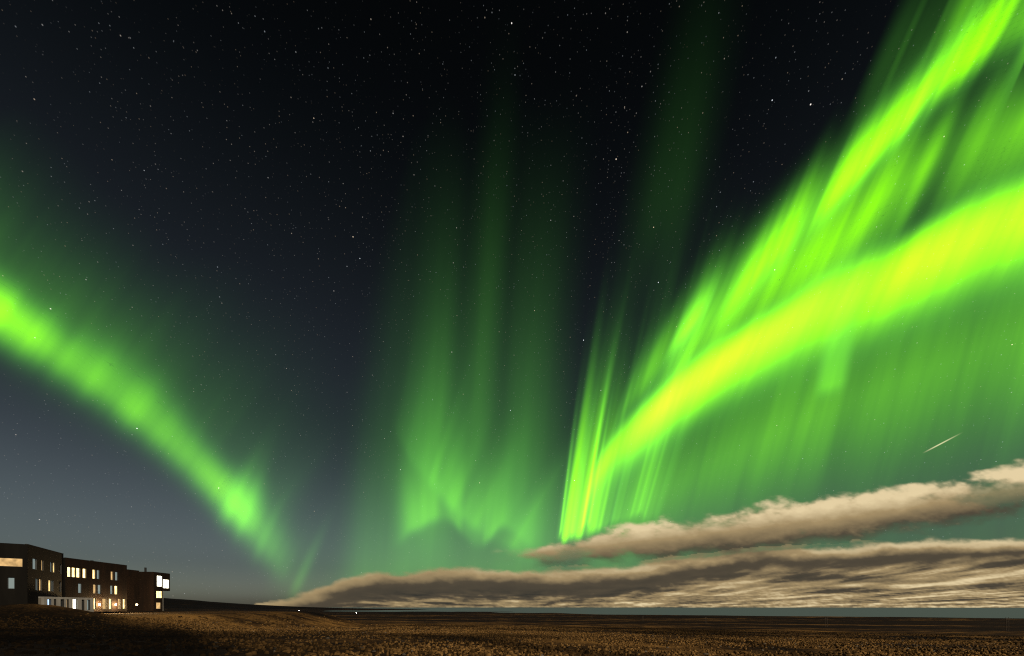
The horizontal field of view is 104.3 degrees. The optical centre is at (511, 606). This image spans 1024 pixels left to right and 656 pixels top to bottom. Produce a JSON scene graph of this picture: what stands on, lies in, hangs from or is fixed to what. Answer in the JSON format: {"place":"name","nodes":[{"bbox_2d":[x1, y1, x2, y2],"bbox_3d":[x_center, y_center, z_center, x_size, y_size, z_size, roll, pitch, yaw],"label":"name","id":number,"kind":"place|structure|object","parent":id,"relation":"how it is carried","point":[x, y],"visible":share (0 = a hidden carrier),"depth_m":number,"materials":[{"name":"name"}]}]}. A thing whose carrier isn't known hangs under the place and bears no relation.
{"place":"outdoors","nodes":[
{"label":"outdoors","id":0,"kind":"place"},
{"bbox_2d":[0,598,1023,655],"bbox_3d":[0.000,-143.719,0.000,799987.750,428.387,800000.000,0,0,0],"label":"ground","id":1,"kind":"structure","parent":0,"point":[193,609],"depth_m":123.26,"materials":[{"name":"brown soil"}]},
{"bbox_2d":[0,543,169,611],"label":"hotel","id":2,"kind":"structure","parent":1,"relation":"on","point":[31,574],"depth_m":71.18,"materials":[{"name":"black"}]},
{"bbox_2d":[9,619,1019,655],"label":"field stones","id":3,"kind":"object","parent":1,"relation":"on","point":[95,647],"visible":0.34,"depth_m":33.00,"materials":[{"name":"grey stone"}]},
{"bbox_2d":[178,614,1023,644],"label":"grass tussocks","id":4,"kind":"object","parent":1,"relation":"on","point":[728,632],"depth_m":117.25,"materials":[{"name":"brown plant"}]},
{"bbox_2d":[0,0,1023,603],"label":"sky","id":5,"kind":"structure","parent":0,"point":[297,297],"materials":[{"name":"black"}]},
{"bbox_2d":[254,465,1023,607],"bbox_3d":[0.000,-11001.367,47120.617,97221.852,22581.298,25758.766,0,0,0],"label":"cloud","id":6,"kind":"structure","parent":0,"point":[741,570],"depth_m":49629.09,"materials":[{"name":"beige"}]},
{"bbox_2d":[325,607,1023,617],"bbox_3d":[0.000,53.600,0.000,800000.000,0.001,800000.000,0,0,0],"label":"sea","id":7,"kind":"structure","parent":0,"point":[896,612],"depth_m":4786.37,"materials":[{"name":"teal liquid"}]}
]}

